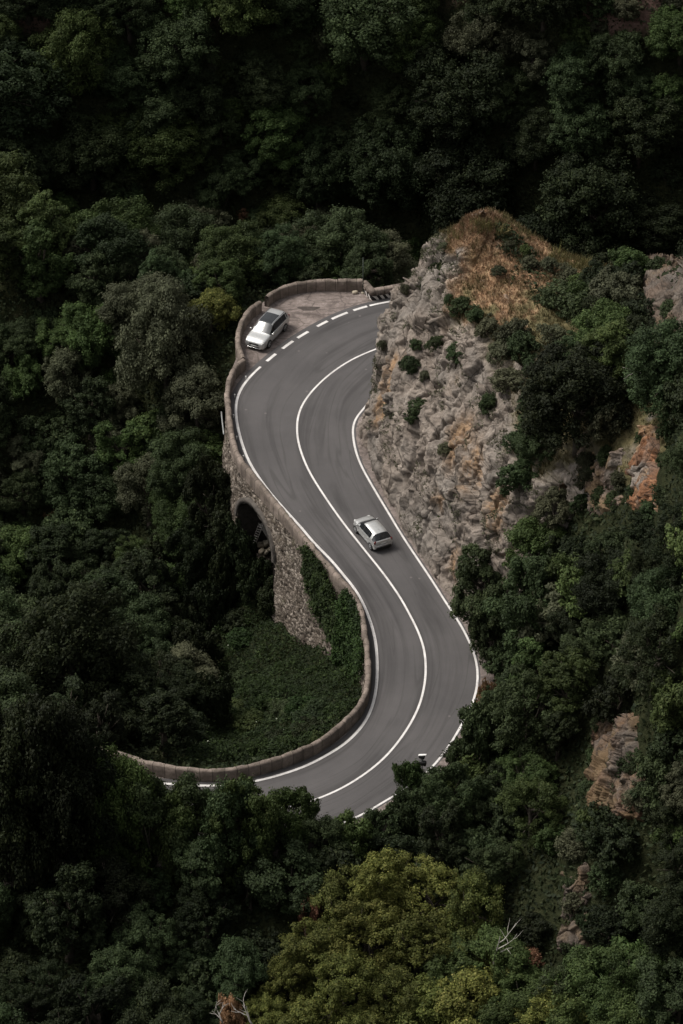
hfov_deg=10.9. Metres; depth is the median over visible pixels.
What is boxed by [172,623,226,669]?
tree
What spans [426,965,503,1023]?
tree
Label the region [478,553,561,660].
tree
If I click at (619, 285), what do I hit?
bush
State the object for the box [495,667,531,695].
tree
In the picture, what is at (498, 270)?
shrub
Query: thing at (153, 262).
tree
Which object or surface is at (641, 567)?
tree
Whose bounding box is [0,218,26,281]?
tree
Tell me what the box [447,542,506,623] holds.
tree
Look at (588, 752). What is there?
shrub
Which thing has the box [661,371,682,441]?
bush
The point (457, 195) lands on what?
tree
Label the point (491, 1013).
tree
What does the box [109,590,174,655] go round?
tree
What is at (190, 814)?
tree
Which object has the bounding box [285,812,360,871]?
tree
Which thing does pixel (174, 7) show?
tree
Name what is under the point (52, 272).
tree
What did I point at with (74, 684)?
tree
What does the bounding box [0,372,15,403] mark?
tree
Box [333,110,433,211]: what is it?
tree
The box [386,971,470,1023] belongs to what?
tree
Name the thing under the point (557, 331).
shrub
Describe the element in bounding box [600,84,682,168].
tree
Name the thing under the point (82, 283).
tree
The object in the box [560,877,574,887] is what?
shrub
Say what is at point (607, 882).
bush
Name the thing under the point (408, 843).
bush
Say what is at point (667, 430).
shrub
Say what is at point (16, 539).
tree
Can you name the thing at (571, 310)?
shrub
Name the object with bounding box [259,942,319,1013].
tree
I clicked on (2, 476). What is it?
bush
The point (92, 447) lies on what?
bush
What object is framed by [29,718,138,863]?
tree
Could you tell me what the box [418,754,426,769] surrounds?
signpost
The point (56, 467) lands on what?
tree
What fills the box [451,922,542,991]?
tree
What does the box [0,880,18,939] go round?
tree
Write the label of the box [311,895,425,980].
tree
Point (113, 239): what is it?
tree
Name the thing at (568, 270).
shrub
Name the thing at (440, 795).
tree
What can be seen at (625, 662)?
bush
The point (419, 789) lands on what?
bush
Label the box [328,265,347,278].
bush
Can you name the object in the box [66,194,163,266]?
tree
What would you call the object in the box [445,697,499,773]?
shrub
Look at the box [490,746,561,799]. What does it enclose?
tree
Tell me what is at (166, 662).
tree
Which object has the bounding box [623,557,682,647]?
tree
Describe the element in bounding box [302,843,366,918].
bush
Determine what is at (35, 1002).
tree
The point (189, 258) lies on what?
bush
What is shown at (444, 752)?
bush
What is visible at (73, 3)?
bush
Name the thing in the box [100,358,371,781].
stone viaduct
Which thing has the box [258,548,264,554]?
rubble stone
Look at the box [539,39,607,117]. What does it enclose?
tree
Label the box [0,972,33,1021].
tree
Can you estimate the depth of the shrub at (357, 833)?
247.48 m
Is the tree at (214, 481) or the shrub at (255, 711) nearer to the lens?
the shrub at (255, 711)
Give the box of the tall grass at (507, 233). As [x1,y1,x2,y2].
[447,214,591,271]
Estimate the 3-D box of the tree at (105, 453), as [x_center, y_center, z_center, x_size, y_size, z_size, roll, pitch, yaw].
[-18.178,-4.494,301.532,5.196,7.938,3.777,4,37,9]
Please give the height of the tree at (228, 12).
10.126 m
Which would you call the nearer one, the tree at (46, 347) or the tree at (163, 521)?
the tree at (163, 521)
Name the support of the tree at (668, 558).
on the ground at (346, 112)
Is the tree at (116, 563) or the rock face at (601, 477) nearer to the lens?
the rock face at (601, 477)
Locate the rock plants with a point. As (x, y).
(452, 331)
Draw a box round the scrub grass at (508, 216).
[437,206,675,489]
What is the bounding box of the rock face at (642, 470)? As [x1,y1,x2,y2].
[625,424,659,511]
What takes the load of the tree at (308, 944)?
on the ground at (346, 112)
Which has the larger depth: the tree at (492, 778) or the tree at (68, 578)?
the tree at (68, 578)
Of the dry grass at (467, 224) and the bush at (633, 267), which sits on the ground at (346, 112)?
the bush at (633, 267)
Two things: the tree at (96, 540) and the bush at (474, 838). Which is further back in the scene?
the tree at (96, 540)
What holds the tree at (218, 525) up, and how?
on the ground at (346, 112)
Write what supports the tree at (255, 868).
on the ground at (346, 112)
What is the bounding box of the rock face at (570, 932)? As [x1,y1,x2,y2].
[556,862,591,954]
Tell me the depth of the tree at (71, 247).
308.02 m
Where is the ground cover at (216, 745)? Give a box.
[184,584,361,766]
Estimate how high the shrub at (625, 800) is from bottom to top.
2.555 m
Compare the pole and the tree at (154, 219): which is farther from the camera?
the tree at (154, 219)
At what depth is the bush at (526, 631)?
254.41 m
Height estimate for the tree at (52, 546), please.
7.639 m
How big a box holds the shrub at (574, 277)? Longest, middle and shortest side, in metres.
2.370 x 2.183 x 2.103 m
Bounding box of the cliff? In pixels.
[358,209,677,614]
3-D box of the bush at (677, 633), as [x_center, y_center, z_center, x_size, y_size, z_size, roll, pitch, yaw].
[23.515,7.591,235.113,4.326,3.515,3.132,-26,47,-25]
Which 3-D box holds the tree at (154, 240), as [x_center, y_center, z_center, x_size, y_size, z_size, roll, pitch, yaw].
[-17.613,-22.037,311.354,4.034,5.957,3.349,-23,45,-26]
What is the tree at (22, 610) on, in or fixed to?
on the ground at (346, 112)
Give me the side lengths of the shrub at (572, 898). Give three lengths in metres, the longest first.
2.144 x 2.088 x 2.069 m
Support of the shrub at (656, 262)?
on the cliff
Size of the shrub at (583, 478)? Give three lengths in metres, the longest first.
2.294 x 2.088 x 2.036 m
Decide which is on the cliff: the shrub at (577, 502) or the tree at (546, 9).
the shrub at (577, 502)
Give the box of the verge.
[3,413,494,886]
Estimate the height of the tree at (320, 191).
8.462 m
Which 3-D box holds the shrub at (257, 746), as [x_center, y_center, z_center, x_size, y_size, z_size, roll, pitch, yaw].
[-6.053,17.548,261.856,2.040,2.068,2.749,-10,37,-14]
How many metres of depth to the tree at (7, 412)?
301.65 m
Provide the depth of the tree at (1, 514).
302.19 m
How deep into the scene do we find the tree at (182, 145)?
364.78 m
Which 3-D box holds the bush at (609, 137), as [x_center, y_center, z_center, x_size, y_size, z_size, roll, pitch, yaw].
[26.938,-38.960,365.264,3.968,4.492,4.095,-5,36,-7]
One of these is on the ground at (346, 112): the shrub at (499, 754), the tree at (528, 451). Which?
the shrub at (499, 754)
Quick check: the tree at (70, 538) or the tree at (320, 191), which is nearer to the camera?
the tree at (70, 538)
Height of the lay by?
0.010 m
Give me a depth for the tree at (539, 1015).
235.28 m
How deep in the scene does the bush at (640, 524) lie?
244.58 m
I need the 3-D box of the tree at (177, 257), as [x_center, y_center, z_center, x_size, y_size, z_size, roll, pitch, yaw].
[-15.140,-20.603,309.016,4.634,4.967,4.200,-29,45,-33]
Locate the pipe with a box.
[221,411,224,434]
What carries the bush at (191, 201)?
on the ground at (346, 112)
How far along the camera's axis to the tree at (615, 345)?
253.96 m
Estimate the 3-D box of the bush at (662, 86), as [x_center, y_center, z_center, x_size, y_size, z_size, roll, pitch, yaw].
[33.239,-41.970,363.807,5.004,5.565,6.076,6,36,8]
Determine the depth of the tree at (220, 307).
301.50 m
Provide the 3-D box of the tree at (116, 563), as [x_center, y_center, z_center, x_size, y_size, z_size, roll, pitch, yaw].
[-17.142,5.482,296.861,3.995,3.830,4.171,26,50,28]
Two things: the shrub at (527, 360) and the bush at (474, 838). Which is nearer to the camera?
the bush at (474, 838)
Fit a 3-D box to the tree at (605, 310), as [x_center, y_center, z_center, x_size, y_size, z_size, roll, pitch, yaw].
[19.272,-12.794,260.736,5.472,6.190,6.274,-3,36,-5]
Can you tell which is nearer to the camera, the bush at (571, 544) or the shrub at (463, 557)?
the bush at (571, 544)
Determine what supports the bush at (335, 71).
on the ground at (346, 112)
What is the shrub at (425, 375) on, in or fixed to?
on the cliff
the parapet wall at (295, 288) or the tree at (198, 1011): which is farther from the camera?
the parapet wall at (295, 288)
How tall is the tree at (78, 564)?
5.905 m
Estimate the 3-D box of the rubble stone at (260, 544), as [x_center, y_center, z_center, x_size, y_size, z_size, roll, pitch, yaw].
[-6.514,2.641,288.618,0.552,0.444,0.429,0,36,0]
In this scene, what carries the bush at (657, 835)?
on the ground at (346, 112)
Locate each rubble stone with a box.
[257,542,263,547]
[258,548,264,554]
[263,540,268,546]
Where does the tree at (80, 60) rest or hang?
on the ground at (346, 112)
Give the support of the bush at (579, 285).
on the ground at (346, 112)
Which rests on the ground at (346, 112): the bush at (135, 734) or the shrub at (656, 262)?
the bush at (135, 734)
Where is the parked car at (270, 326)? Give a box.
[245,308,289,349]
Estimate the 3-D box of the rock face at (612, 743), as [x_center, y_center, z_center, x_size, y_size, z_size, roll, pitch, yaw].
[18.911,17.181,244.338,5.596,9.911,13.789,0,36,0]
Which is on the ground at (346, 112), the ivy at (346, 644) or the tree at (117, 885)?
the tree at (117, 885)
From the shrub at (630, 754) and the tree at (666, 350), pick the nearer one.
the shrub at (630, 754)
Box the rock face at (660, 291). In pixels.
[640,242,682,342]
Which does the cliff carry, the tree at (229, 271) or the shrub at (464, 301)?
the shrub at (464, 301)
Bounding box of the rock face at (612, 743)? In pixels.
[583,712,644,821]
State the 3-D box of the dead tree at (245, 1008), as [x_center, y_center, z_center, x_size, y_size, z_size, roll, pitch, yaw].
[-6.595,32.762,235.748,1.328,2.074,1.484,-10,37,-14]
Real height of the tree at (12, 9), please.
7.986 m
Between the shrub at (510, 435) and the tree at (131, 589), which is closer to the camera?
the shrub at (510, 435)
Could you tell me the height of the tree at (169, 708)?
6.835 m
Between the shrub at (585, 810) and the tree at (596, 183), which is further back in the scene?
the tree at (596, 183)
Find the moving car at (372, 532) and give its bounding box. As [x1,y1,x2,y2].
[353,515,391,549]
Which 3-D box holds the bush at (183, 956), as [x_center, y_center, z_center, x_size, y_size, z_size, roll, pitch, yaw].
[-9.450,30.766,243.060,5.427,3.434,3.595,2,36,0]
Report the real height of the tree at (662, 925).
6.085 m
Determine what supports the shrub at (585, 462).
on the cliff
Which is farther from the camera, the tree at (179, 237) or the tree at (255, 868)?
the tree at (179, 237)
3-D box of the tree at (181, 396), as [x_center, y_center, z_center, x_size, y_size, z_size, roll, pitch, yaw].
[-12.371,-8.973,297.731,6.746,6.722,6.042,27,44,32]
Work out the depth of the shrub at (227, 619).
286.50 m
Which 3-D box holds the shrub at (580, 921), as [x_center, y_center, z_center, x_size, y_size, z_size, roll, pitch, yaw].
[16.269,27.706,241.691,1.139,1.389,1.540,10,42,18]
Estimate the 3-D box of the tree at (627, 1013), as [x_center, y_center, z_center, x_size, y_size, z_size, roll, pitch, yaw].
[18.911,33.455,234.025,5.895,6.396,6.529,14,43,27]
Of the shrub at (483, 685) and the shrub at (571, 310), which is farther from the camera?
the shrub at (571, 310)
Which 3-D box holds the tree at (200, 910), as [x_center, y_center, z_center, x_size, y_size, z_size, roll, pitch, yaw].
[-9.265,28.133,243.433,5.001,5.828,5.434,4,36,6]
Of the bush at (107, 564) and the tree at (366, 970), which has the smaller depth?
the tree at (366, 970)
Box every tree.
[0,0,69,25]
[0,4,23,50]
[0,33,76,139]
[0,133,44,190]
[0,149,41,229]
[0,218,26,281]
[0,330,41,368]
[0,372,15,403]
[0,376,20,447]
[0,468,47,521]
[0,492,3,521]
[0,524,41,585]
[0,538,7,574]
[0,567,14,591]
[0,577,145,713]
[0,587,23,626]
[0,609,11,633]
[0,666,36,713]
[0,688,100,894]
[0,702,54,884]
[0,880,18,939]
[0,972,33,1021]
[0,995,28,1023]
[1,227,35,274]
[1,350,44,401]
[1,616,35,656]
[3,316,39,350]
[6,433,45,477]
[8,987,60,1023]
[14,217,76,302]
[14,891,56,944]
[15,189,79,258]
[15,606,52,621]
[16,133,73,191]
[23,521,80,572]
[23,860,107,963]
[23,953,76,995]
[25,1003,85,1023]
[27,558,76,619]
[28,5,121,99]
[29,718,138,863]
[33,316,91,362]
[38,429,110,508]
[39,345,93,404]
[40,673,91,723]
[49,107,133,194]
[53,971,136,1023]
[54,233,90,272]
[57,375,118,439]
[58,296,124,371]
[61,562,86,591]
[62,529,73,561]
[62,973,106,1023]
[63,465,135,522]
[63,734,156,876]
[64,250,115,308]
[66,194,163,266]
[69,560,106,585]
[70,212,154,283]
[74,849,157,936]
[78,689,124,747]
[81,527,132,562]
[81,565,143,620]
[81,941,159,1023]
[83,48,153,111]
[85,643,152,695]
[89,0,160,44]
[93,419,146,482]
[94,270,191,344]
[99,379,138,430]
[100,650,169,730]
[100,703,127,748]
[104,767,208,858]
[107,900,186,979]
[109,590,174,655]
[110,551,130,570]
[111,451,177,527]
[112,273,213,394]
[113,203,160,228]
[113,534,155,560]
[114,105,209,193]
[116,972,194,1023]
[117,258,137,286]
[118,550,157,592]
[121,546,181,614]
[130,4,221,89]
[130,227,161,258]
[134,683,200,756]
[136,248,179,280]
[137,531,171,563]
[137,633,174,673]
[139,781,226,885]
[142,648,197,694]
[144,425,218,497]
[145,481,201,559]
[147,245,188,276]
[153,200,216,267]
[153,202,237,228]
[156,362,224,431]
[157,561,185,597]
[158,661,210,710]
[160,595,194,634]
[162,0,216,19]
[163,518,216,602]
[169,831,225,899]
[169,883,242,964]
[170,641,221,681]
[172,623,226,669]
[178,578,228,631]
[178,988,220,1023]
[180,453,231,550]
[185,286,243,332]
[187,669,236,726]
[191,257,246,305]
[193,219,268,289]
[195,774,259,877]
[197,258,230,294]
[203,0,281,36]
[207,503,233,567]
[208,546,240,612]
[208,772,284,897]
[209,933,269,1022]
[211,1001,228,1022]
[221,514,261,601]
[223,45,293,112]
[232,856,266,912]
[232,992,252,1023]
[236,224,273,233]
[236,556,272,602]
[240,988,289,1023]
[242,831,337,925]
[247,221,313,285]
[250,191,307,227]
[252,0,319,40]
[255,785,321,869]
[256,575,275,620]
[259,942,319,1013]
[267,916,354,990]
[272,222,318,269]
[276,994,344,1023]
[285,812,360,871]
[288,139,353,209]
[288,203,391,277]
[299,0,437,71]
[305,861,374,948]
[305,944,384,1023]
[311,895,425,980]
[313,205,368,223]
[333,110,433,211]
[335,1000,396,1023]
[339,240,394,287]
[346,844,424,918]
[356,963,436,1023]
[362,229,419,283]
[363,78,414,132]
[372,910,456,985]
[377,11,451,72]
[386,848,482,943]
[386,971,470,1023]
[400,235,421,268]
[401,38,516,140]
[406,761,491,836]
[407,0,439,16]
[411,129,522,235]
[416,798,466,872]
[420,929,500,1006]
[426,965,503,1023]
[437,865,505,957]
[441,2,530,76]
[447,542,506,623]
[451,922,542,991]
[458,838,528,887]
[467,987,544,1023]
[472,760,513,802]
[474,951,523,991]
[476,661,565,754]
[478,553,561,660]
[478,685,496,707]
[483,65,537,128]
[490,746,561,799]
[490,775,573,850]
[491,968,550,1023]
[493,919,519,964]
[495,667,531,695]
[501,515,567,579]
[502,0,575,32]
[505,105,568,171]
[505,636,560,708]
[509,984,587,1023]
[512,338,634,457]
[512,426,561,461]
[513,211,588,254]
[530,962,571,1023]
[532,645,603,719]
[533,146,644,250]
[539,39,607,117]
[543,709,580,760]
[543,986,610,1023]
[544,604,593,639]
[544,941,638,1023]
[546,90,617,164]
[548,321,591,361]
[558,617,606,671]
[561,232,624,264]
[569,546,630,622]
[570,295,630,346]
[580,318,644,399]
[581,295,616,329]
[582,28,646,92]
[586,945,675,1020]
[588,979,673,1023]
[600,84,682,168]
[607,195,682,254]
[607,602,682,705]
[620,313,682,426]
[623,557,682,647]
[625,313,656,348]
[625,546,660,584]
[634,952,682,1023]
[637,878,682,960]
[640,500,682,572]
[642,0,682,70]
[642,793,682,843]
[647,239,682,259]
[651,833,682,890]
[657,757,682,814]
[658,442,682,497]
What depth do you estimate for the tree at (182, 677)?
267.20 m
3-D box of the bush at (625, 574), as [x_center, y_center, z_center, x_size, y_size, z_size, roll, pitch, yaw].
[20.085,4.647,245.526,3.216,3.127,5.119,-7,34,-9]
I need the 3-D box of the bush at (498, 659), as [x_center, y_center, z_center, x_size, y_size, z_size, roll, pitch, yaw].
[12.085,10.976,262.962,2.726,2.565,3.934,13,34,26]
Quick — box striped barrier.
[362,280,404,300]
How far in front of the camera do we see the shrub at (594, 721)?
248.19 m
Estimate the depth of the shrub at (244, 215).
370.18 m
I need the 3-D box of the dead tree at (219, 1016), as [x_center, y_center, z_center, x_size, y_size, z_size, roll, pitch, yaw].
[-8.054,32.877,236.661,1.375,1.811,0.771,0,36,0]
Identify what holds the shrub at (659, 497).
on the rock face at (642, 470)
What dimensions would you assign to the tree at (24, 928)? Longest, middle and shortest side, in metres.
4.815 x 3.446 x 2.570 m
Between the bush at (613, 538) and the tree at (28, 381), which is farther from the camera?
the tree at (28, 381)
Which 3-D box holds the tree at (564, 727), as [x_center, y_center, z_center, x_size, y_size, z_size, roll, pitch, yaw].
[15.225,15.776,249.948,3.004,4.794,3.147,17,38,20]
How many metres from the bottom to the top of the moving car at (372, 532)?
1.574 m
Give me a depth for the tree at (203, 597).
287.13 m
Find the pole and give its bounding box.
[361,258,363,293]
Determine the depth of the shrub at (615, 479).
253.04 m
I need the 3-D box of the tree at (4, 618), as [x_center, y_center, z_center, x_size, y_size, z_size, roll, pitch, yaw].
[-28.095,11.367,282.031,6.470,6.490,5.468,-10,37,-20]
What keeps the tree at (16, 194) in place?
on the ground at (346, 112)
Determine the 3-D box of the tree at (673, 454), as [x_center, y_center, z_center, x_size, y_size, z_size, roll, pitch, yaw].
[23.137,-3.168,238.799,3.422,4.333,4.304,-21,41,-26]
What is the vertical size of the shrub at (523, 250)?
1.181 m
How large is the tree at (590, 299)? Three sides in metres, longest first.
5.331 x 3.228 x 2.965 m
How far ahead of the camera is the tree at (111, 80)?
364.13 m
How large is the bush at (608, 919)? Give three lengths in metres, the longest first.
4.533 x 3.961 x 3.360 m
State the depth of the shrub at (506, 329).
269.65 m
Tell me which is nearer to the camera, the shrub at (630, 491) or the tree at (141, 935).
the tree at (141, 935)
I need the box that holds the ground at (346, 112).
[0,0,682,1023]
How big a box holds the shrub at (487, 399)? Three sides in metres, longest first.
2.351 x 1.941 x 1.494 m
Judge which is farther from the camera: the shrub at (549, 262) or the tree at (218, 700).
the shrub at (549, 262)
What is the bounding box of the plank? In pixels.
[260,523,268,540]
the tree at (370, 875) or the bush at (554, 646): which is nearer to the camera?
the tree at (370, 875)
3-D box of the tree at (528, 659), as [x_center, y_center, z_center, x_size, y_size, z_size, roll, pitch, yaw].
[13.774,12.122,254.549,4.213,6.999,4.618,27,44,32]
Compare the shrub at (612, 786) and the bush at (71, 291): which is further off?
the bush at (71, 291)
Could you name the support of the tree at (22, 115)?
on the ground at (346, 112)
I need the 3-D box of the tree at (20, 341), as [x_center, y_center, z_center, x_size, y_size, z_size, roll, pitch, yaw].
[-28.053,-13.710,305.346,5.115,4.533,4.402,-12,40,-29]
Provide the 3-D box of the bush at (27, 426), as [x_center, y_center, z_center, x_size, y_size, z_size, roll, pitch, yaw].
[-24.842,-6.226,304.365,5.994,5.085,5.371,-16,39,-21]
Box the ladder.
[252,524,262,542]
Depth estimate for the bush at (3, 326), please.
304.65 m
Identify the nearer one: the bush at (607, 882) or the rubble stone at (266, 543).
the bush at (607, 882)
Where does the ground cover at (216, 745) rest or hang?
on the ground at (346, 112)
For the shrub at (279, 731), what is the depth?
263.52 m
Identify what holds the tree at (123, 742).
on the ground at (346, 112)
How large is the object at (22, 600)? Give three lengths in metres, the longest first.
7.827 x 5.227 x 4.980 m
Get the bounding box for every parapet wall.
[235,301,261,360]
[264,279,336,306]
[337,278,362,291]
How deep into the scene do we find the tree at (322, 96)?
367.61 m
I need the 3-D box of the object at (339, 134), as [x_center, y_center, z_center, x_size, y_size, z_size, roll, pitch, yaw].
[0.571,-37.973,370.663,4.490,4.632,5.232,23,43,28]
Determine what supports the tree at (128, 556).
on the ground at (346, 112)
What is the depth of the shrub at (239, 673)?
282.11 m
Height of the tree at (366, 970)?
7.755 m
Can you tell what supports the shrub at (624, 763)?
on the rock face at (612, 743)
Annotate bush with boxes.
[0,321,11,356]
[0,467,6,492]
[0,519,13,552]
[0,944,43,994]
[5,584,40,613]
[9,520,34,528]
[14,408,74,462]
[18,571,43,598]
[20,881,62,905]
[24,521,67,575]
[26,306,57,337]
[40,0,95,17]
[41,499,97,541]
[46,191,80,218]
[48,10,90,44]
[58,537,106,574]
[64,265,103,296]
[86,560,115,573]
[87,420,135,467]
[95,111,131,149]
[100,367,123,397]
[100,702,144,750]
[102,933,137,966]
[105,180,148,208]
[117,79,189,142]
[125,408,163,460]
[130,254,146,277]
[138,708,212,752]
[142,431,165,452]
[154,403,188,436]
[158,957,216,1010]
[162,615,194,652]
[166,933,221,985]
[171,266,192,280]
[173,273,217,301]
[173,339,184,357]
[174,493,208,534]
[175,596,208,625]
[176,429,222,469]
[177,193,198,205]
[185,255,195,267]
[190,253,243,271]
[192,165,245,219]
[195,986,250,1023]
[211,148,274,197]
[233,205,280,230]
[238,926,286,992]
[240,102,309,170]
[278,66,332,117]
[293,263,323,281]
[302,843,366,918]
[314,61,348,90]
[319,267,331,278]
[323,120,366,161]
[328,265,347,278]
[361,258,379,279]
[362,806,404,852]
[372,830,421,873]
[383,784,423,836]
[404,788,439,819]
[409,861,442,902]
[431,28,445,47]
[433,753,488,811]
[439,740,480,759]
[444,824,503,877]
[455,0,527,28]
[460,774,527,843]
[482,645,511,676]
[509,910,553,950]
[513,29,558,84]
[514,579,578,647]
[531,486,569,529]
[532,821,566,858]
[538,528,570,557]
[540,552,583,590]
[543,638,560,655]
[549,550,596,618]
[554,826,592,862]
[557,534,587,558]
[558,13,595,44]
[558,943,603,983]
[562,280,613,320]
[570,800,641,870]
[572,37,592,58]
[573,0,616,22]
[575,258,602,282]
[579,902,641,947]
[581,670,635,723]
[583,526,624,556]
[584,605,629,664]
[586,261,643,299]
[587,265,643,306]
[587,394,631,445]
[587,860,622,897]
[588,107,617,148]
[592,934,657,979]
[604,64,665,117]
[606,245,650,282]
[606,547,639,597]
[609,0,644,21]
[609,631,654,694]
[612,295,655,329]
[614,878,671,931]
[619,508,654,547]
[634,750,681,808]
[645,72,682,122]
[646,725,682,776]
[648,818,682,860]
[649,668,682,734]
[659,566,682,599]
[660,0,681,11]
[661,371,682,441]
[662,507,682,578]
[670,617,682,641]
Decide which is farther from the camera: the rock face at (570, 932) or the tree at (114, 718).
the tree at (114, 718)
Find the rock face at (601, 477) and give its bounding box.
[559,446,625,515]
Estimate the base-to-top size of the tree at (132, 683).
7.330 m
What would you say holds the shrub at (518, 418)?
on the cliff
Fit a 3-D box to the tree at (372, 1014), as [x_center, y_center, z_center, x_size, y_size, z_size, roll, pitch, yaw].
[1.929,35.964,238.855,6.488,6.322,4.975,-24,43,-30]
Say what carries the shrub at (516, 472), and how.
on the cliff
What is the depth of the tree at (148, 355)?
297.43 m
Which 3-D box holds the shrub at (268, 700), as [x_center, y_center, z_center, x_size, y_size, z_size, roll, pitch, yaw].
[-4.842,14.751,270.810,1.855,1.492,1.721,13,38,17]
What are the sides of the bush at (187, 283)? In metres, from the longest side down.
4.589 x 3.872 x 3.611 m
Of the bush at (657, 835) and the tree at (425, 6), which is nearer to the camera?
the bush at (657, 835)
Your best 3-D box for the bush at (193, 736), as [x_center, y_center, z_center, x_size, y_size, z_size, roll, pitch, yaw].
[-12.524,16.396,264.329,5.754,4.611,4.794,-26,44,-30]
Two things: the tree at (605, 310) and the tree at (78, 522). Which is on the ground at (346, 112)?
the tree at (78, 522)
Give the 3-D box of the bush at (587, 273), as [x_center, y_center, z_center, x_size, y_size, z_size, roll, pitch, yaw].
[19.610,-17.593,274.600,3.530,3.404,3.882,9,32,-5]
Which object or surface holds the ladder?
attached to the stone viaduct
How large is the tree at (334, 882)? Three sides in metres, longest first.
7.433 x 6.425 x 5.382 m
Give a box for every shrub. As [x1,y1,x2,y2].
[43,509,63,524]
[217,992,247,1023]
[220,606,248,633]
[222,742,251,761]
[225,626,251,649]
[225,658,251,684]
[226,707,264,729]
[230,697,244,708]
[231,711,265,739]
[233,723,248,737]
[236,208,248,220]
[240,627,254,642]
[243,680,281,712]
[246,736,271,757]
[264,727,285,740]
[266,697,285,708]
[267,698,288,722]
[281,735,297,748]
[284,694,325,715]
[288,715,328,738]
[289,705,324,726]
[290,716,330,734]
[297,891,323,935]
[301,696,330,716]
[309,729,323,743]
[322,807,373,863]
[376,340,387,350]
[391,758,426,790]
[398,355,420,374]
[399,283,410,294]
[403,397,427,424]
[409,338,422,350]
[418,370,429,382]
[423,335,444,352]
[436,242,447,253]
[437,441,452,456]
[443,293,454,306]
[445,341,463,368]
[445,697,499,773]
[446,294,470,317]
[457,554,472,565]
[464,304,483,323]
[467,598,507,665]
[473,312,498,338]
[476,677,496,701]
[478,390,496,414]
[480,691,537,759]
[485,338,512,364]
[486,366,524,395]
[490,265,506,276]
[492,316,531,343]
[495,458,540,496]
[500,424,536,458]
[503,240,515,251]
[505,330,542,363]
[517,405,522,425]
[519,243,531,256]
[521,255,540,270]
[521,353,536,374]
[523,944,544,968]
[530,278,571,319]
[536,323,568,345]
[540,256,560,275]
[555,261,577,281]
[555,942,574,954]
[559,891,584,915]
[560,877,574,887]
[561,287,611,319]
[566,272,583,284]
[569,493,587,513]
[572,467,592,490]
[574,451,595,469]
[574,804,589,829]
[574,913,590,930]
[575,805,599,828]
[577,779,591,797]
[583,467,594,474]
[585,748,593,761]
[589,485,604,510]
[589,714,603,732]
[596,444,612,467]
[602,489,616,510]
[609,469,626,490]
[609,783,616,794]
[614,756,633,777]
[619,780,648,812]
[623,747,643,770]
[627,481,633,496]
[628,781,648,802]
[633,432,642,443]
[638,499,655,521]
[644,256,672,272]
[649,483,667,505]
[655,420,676,441]
[655,450,665,468]
[659,298,673,318]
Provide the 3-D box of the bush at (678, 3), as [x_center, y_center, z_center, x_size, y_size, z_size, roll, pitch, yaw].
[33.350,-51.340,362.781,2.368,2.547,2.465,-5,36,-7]
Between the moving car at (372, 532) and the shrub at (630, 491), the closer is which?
the shrub at (630, 491)
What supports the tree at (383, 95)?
on the ground at (346, 112)
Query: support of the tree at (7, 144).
on the ground at (346, 112)
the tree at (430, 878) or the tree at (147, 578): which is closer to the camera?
the tree at (430, 878)
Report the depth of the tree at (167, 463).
294.65 m
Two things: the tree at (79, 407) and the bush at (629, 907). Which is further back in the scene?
the tree at (79, 407)
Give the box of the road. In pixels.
[159,298,479,834]
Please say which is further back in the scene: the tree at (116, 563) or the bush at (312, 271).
the bush at (312, 271)
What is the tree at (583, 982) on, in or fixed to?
on the ground at (346, 112)
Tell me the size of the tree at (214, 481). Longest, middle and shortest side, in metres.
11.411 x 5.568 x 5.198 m
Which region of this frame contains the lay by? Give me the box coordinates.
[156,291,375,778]
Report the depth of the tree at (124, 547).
297.71 m
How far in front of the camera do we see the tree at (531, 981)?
238.54 m
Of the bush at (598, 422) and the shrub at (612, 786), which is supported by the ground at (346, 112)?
the shrub at (612, 786)
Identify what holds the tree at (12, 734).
on the ground at (346, 112)
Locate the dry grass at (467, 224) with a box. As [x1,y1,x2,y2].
[441,207,577,327]
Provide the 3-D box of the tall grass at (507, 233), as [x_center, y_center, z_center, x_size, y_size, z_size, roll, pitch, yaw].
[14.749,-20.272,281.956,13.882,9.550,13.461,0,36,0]
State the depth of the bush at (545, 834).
245.13 m
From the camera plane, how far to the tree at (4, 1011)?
233.14 m
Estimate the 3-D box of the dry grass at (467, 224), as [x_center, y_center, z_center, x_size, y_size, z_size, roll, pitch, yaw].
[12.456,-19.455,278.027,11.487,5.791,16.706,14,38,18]
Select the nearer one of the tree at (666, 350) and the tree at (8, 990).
the tree at (8, 990)
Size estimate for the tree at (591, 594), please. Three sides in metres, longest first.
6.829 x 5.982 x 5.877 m
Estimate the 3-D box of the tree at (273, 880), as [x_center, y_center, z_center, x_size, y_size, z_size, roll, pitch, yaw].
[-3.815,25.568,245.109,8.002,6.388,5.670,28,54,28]
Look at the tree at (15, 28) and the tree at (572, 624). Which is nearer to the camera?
the tree at (572, 624)
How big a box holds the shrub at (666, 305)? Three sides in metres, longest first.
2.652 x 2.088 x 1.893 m
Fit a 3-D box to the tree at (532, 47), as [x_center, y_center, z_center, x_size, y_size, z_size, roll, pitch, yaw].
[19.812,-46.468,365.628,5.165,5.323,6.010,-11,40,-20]
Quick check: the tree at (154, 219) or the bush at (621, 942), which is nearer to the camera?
the bush at (621, 942)
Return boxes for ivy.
[296,541,338,643]
[327,587,364,679]
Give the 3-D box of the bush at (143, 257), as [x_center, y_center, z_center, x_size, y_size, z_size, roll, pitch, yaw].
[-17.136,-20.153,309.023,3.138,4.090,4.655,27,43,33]
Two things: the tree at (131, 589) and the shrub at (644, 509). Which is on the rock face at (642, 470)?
the shrub at (644, 509)
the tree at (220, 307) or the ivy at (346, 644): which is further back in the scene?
the tree at (220, 307)
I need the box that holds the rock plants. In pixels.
[366,230,577,596]
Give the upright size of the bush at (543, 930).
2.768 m

